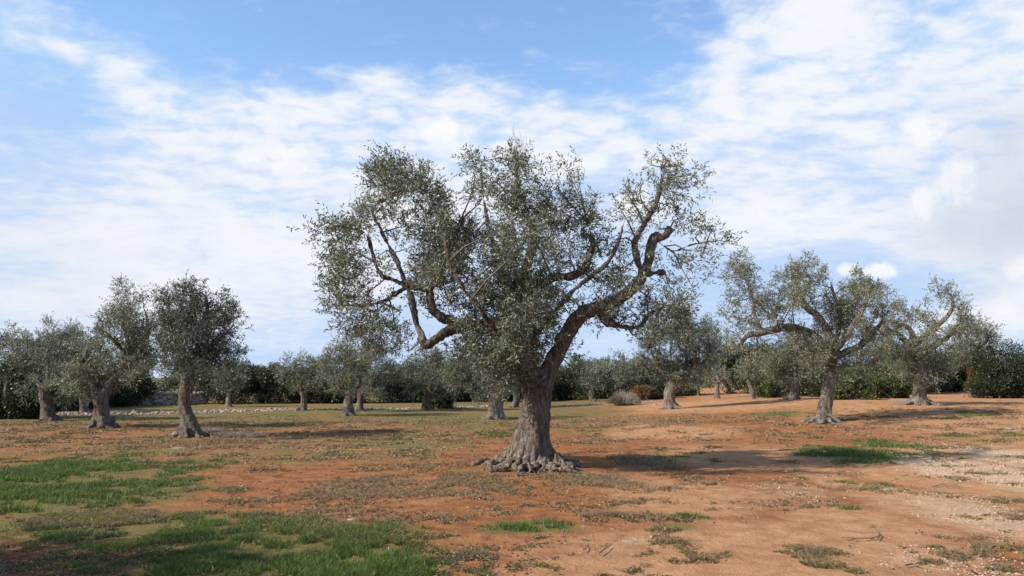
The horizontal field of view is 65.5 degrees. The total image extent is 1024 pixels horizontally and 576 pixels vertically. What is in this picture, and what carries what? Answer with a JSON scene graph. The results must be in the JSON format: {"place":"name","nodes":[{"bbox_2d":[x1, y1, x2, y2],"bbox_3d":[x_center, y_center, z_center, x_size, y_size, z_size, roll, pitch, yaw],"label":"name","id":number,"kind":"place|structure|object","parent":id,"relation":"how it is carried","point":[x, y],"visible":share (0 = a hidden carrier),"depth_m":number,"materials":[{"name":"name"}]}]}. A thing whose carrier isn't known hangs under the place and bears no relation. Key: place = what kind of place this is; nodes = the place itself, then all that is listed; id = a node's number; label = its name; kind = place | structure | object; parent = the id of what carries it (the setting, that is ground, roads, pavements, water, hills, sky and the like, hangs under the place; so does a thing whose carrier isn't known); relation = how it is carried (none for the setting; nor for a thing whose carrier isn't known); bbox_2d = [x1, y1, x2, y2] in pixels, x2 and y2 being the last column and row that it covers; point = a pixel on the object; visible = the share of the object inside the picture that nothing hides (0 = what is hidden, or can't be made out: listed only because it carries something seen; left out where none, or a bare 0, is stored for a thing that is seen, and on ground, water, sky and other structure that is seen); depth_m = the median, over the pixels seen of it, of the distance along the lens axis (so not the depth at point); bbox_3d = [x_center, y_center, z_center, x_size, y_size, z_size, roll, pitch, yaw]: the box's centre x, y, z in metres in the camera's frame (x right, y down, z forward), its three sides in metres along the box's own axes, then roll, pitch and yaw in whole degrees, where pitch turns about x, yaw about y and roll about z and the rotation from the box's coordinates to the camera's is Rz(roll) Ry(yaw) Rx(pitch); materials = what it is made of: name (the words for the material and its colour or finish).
{"place":"outdoors","nodes":[
{"label":"outdoors","id":0,"kind":"place"},
{"bbox_2d":[0,378,1023,575],"bbox_3d":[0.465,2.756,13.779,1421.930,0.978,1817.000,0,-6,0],"label":"ground","id":1,"kind":"structure","parent":0,"point":[752,543],"depth_m":12.24,"materials":[{"name":"red soil"}]},
{"bbox_2d":[0,320,43,395],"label":"olive tree","id":2,"kind":"object","parent":1,"relation":"on","point":[4,345],"visible":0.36,"depth_m":33.14,"materials":[{"name":"green plant"}]},
{"bbox_2d":[0,353,74,418],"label":"hedge","id":3,"kind":"object","parent":1,"relation":"on","point":[10,408],"visible":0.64,"depth_m":32.01,"materials":[{"name":"green plant"}]},
{"bbox_2d":[0,321,114,420],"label":"olive tree","id":4,"kind":"object","parent":1,"relation":"on","point":[46,397],"visible":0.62,"depth_m":31.03,"materials":[{"name":"grey plant"}]},
{"bbox_2d":[28,311,87,411],"bbox_3d":[-22.271,3.610,38.773,3.359,5.103,2.637,0,-6,0],"label":"olive tree","id":5,"kind":"object","parent":1,"relation":"on","point":[53,330],"visible":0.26,"depth_m":38.72,"materials":[{"name":"green plant"}]},
{"bbox_2d":[0,359,157,410],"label":"thicket","id":6,"kind":"object","parent":1,"relation":"on","point":[117,399],"visible":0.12,"depth_m":45.02,"materials":[{"name":"green plant"}]},
{"bbox_2d":[79,353,110,413],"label":"olive tree","id":7,"kind":"object","parent":1,"relation":"on","point":[83,409],"visible":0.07,"depth_m":36.77,"materials":[{"name":"grey plant"}]},
{"bbox_2d":[41,272,171,428],"bbox_3d":[-13.443,2.116,26.786,3.829,5.466,5.238,4,-8,-34],"label":"olive tree","id":8,"kind":"object","parent":1,"relation":"on","point":[139,350],"visible":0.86,"depth_m":26.10,"materials":[{"name":"grey plant"}]},
{"bbox_2d":[130,391,209,404],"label":"dry stone wall","id":9,"kind":"structure","parent":1,"relation":"on","point":[169,398],"depth_m":47.59,"materials":[{"name":"stone"}]},
{"bbox_2d":[57,407,296,415],"bbox_3d":[-15.760,5.855,37.623,12.258,0.253,4.489,2,-7,-18],"label":"rubble row","id":10,"kind":"object","parent":1,"relation":"on","point":[145,412],"visible":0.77,"depth_m":37.15,"materials":[{"name":"stone"}]},
{"bbox_2d":[142,270,253,437],"bbox_3d":[-8.834,1.933,22.514,2.977,4.881,4.572,2,-7,-20],"label":"olive tree","id":11,"kind":"object","parent":1,"relation":"on","point":[200,335],"visible":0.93,"depth_m":22.16,"materials":[{"name":"grey plant"}]},
{"bbox_2d":[204,357,252,406],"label":"olive tree","id":12,"kind":"object","parent":1,"relation":"on","point":[225,375],"visible":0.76,"depth_m":44.65,"materials":[{"name":"green plant"}]},
{"bbox_2d":[201,427,270,437],"bbox_3d":[-8.349,4.155,23.006,3.605,0.220,1.582,-5,-8,40],"label":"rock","id":13,"kind":"object","parent":1,"relation":"on","point":[218,433],"visible":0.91,"depth_m":22.25,"materials":[{"name":"grey stone"}]},
{"bbox_2d":[269,349,334,410],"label":"olive tree","id":14,"kind":"object","parent":1,"relation":"on","point":[302,406],"visible":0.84,"depth_m":39.35,"materials":[{"name":"grey plant"}]},
{"bbox_2d":[306,328,381,415],"bbox_3d":[-7.102,3.677,34.462,3.798,4.079,2.747,-5,-8,39],"label":"olive tree","id":15,"kind":"object","parent":1,"relation":"on","point":[350,376],"visible":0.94,"depth_m":34.17,"materials":[{"name":"green plant"}]},
{"bbox_2d":[345,335,401,411],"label":"olive tree","id":16,"kind":"object","parent":1,"relation":"on","point":[361,399],"visible":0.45,"depth_m":38.55,"materials":[{"name":"green plant"}]},
{"bbox_2d":[179,356,569,404],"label":"thicket","id":17,"kind":"object","parent":1,"relation":"on","point":[262,383],"visible":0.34,"depth_m":50.18,"materials":[{"name":"green plant"}]},
{"bbox_2d":[307,405,487,409],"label":"rubble row","id":18,"kind":"object","parent":1,"relation":"on","point":[407,408],"visible":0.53,"depth_m":41.15,"materials":[{"name":"stone"}]},
{"bbox_2d":[392,340,470,409],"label":"olive tree","id":19,"kind":"object","parent":1,"relation":"on","point":[430,383],"visible":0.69,"depth_m":40.07,"materials":[{"name":"grey plant"}]},
{"bbox_2d":[148,355,717,392],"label":"thicket","id":20,"kind":"object","parent":1,"relation":"on","point":[166,385],"visible":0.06,"depth_m":78.46,"materials":[{"name":"green plant"}]},
{"bbox_2d":[426,385,456,408],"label":"bush","id":21,"kind":"object","parent":1,"relation":"on","point":[436,404],"visible":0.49,"depth_m":41.82,"materials":[{"name":"green plant"}]},
{"bbox_2d":[436,347,514,420],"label":"olive tree","id":22,"kind":"object","parent":1,"relation":"on","point":[495,411],"visible":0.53,"depth_m":31.37,"materials":[{"name":"green plant"}]},
{"bbox_2d":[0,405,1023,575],"bbox_3d":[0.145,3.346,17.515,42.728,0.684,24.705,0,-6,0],"label":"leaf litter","id":23,"kind":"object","parent":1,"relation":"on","point":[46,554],"visible":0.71,"depth_m":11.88,"materials":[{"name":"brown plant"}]},
{"bbox_2d":[0,417,1023,575],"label":"pebbles","id":24,"kind":"object","parent":1,"relation":"on","point":[956,468],"visible":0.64,"depth_m":12.67,"materials":[{"name":"beige stone"}]},
{"bbox_2d":[0,427,1023,575],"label":"soil clods","id":25,"kind":"object","parent":1,"relation":"on","point":[203,574],"visible":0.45,"depth_m":9.62,"materials":[{"name":"brown soil"}]},
{"bbox_2d":[286,126,747,476],"bbox_3d":[-0.030,0.149,14.676,8.074,6.466,5.322,-3,-7,24],"label":"olive tree","id":26,"kind":"object","parent":1,"relation":"on","point":[510,332],"visible":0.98,"depth_m":14.19,"materials":[{"name":"green plant"}]},
{"bbox_2d":[508,349,544,407],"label":"olive tree","id":27,"kind":"object","parent":1,"relation":"on","point":[516,401],"visible":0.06,"depth_m":44.02,"materials":[{"name":"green plant"}]},
{"bbox_2d":[571,357,615,401],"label":"olive tree","id":28,"kind":"object","parent":1,"relation":"on","point":[596,375],"visible":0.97,"depth_m":50.67,"materials":[{"name":"grey plant"}]},
{"bbox_2d":[583,542,611,552],"bbox_3d":[0.760,2.474,7.593,0.281,0.019,0.408,-3,-7,22],"label":"fallen branch","id":29,"kind":"object","parent":1,"relation":"on","point":[601,550],"visible":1,"depth_m":7.58,"materials":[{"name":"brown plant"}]},
{"bbox_2d":[560,400,662,405],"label":"rubble row","id":30,"kind":"object","parent":1,"relation":"on","point":[604,403],"visible":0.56,"depth_m":45.48,"materials":[{"name":"stone"}]},
{"bbox_2d":[596,348,646,396],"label":"olive tree","id":31,"kind":"object","parent":1,"relation":"on","point":[621,380],"visible":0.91,"depth_m":51.14,"materials":[{"name":"grey plant"}]},
{"bbox_2d":[606,389,641,405],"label":"dry bush","id":32,"kind":"object","parent":1,"relation":"on","point":[620,399],"visible":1,"depth_m":42.64,"materials":[{"name":"beige plant"}]},
{"bbox_2d":[552,359,713,400],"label":"thicket","id":33,"kind":"object","parent":1,"relation":"on","point":[567,393],"visible":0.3,"depth_m":54.66,"materials":[{"name":"green plant"}]},
{"bbox_2d":[629,384,656,399],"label":"bush","id":34,"kind":"object","parent":1,"relation":"on","point":[645,391],"visible":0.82,"depth_m":48.80,"materials":[{"name":"brown plant"}]},
{"bbox_2d":[649,374,675,399],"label":"bush","id":35,"kind":"object","parent":1,"relation":"on","point":[659,386],"visible":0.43,"depth_m":49.01,"materials":[{"name":"green plant"}]},
{"bbox_2d":[630,302,729,409],"bbox_3d":[7.581,3.034,36.295,4.505,5.315,3.773,3,-7,-26],"label":"olive tree","id":36,"kind":"object","parent":1,"relation":"on","point":[697,365],"visible":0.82,"depth_m":36.07,"materials":[{"name":"green plant"}]},
{"bbox_2d":[685,370,716,395],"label":"olive tree","id":37,"kind":"object","parent":1,"relation":"on","point":[698,391],"visible":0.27,"depth_m":50.84,"materials":[{"name":"grey plant"}]},
{"bbox_2d":[697,322,737,393],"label":"olive tree","id":38,"kind":"object","parent":1,"relation":"on","point":[722,356],"visible":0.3,"depth_m":52.59,"materials":[{"name":"grey plant"}]},
{"bbox_2d":[697,365,738,398],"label":"olive tree","id":39,"kind":"object","parent":1,"relation":"on","point":[717,384],"visible":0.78,"depth_m":45.34,"materials":[{"name":"green plant"}]},
{"bbox_2d":[730,350,768,398],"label":"olive tree","id":40,"kind":"object","parent":1,"relation":"on","point":[746,362],"visible":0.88,"depth_m":41.37,"materials":[{"name":"green plant"}]},
{"bbox_2d":[753,373,783,397],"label":"bush","id":41,"kind":"object","parent":1,"relation":"on","point":[768,390],"visible":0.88,"depth_m":42.88,"materials":[{"name":"green plant"}]},
{"bbox_2d":[752,333,825,399],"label":"olive tree","id":42,"kind":"object","parent":1,"relation":"on","point":[780,370],"visible":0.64,"depth_m":38.93,"materials":[{"name":"green plant"}]},
{"bbox_2d":[710,245,905,424],"bbox_3d":[9.598,1.466,25.481,6.579,5.999,5.397,0,-6,0],"label":"olive tree","id":43,"kind":"object","parent":1,"relation":"on","point":[829,344],"visible":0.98,"depth_m":25.30,"materials":[{"name":"green plant"}]},
{"bbox_2d":[824,361,880,399],"bbox_3d":[15.821,4.402,37.620,2.522,1.940,2.133,0,-6,0],"label":"bush","id":44,"kind":"object","parent":1,"relation":"on","point":[869,392],"visible":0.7,"depth_m":37.10,"materials":[{"name":"green plant"}]},
{"bbox_2d":[841,529,879,540],"bbox_3d":[3.686,2.554,8.220,0.914,0.030,0.305,6,-9,-41],"label":"fallen branch","id":45,"kind":"object","parent":1,"relation":"on","point":[878,536],"visible":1,"depth_m":8.08,"materials":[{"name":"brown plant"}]},
{"bbox_2d":[714,337,1023,396],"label":"thicket","id":46,"kind":"object","parent":1,"relation":"on","point":[946,387],"visible":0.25,"depth_m":51.99,"materials":[{"name":"green plant"}]},
{"bbox_2d":[854,360,912,397],"bbox_3d":[18.602,4.583,39.911,3.392,2.053,2.302,0,-6,0],"label":"bush","id":47,"kind":"object","parent":1,"relation":"on","point":[887,386],"visible":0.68,"depth_m":39.48,"materials":[{"name":"green plant"}]},
{"bbox_2d":[904,563,919,565],"bbox_3d":[3.526,2.409,6.946,0.254,0.027,0.090,5,-8,-36],"label":"fallen branch","id":48,"kind":"object","parent":1,"relation":"on","point":[912,564],"visible":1,"depth_m":6.94,"materials":[{"name":"grey plant"}]},
{"bbox_2d":[866,274,986,405],"bbox_3d":[16.253,2.066,31.393,4.242,5.391,7.002,-5,-8,35],"label":"olive tree","id":49,"kind":"object","parent":1,"relation":"on","point":[916,354],"visible":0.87,"depth_m":30.88,"materials":[{"name":"green plant"}]},
{"bbox_2d":[960,354,981,390],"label":"bush","id":50,"kind":"object","parent":1,"relation":"on","point":[970,375],"visible":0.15,"depth_m":51.74,"materials":[{"name":"green plant"}]},
{"bbox_2d":[941,309,1008,392],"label":"olive tree","id":51,"kind":"object","parent":1,"relation":"on","point":[983,342],"visible":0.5,"depth_m":53.46,"materials":[{"name":"green plant"}]},
{"bbox_2d":[960,342,1023,397],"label":"bush","id":52,"kind":"object","parent":1,"relation":"on","point":[994,381],"visible":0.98,"depth_m":39.21,"materials":[{"name":"green plant"}]},
{"bbox_2d":[0,399,1023,575],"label":"grass","id":53,"kind":"structure","parent":0,"point":[201,562],"depth_m":8.83,"materials":[{"name":"green plant"}]},
{"bbox_2d":[0,402,1023,575],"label":"dry grass","id":54,"kind":"structure","parent":0,"point":[571,481],"depth_m":11.90,"materials":[{"name":"beige plant"}]},
{"bbox_2d":[0,0,1023,377],"label":"sky","id":55,"kind":"structure","parent":0,"point":[146,141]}
]}

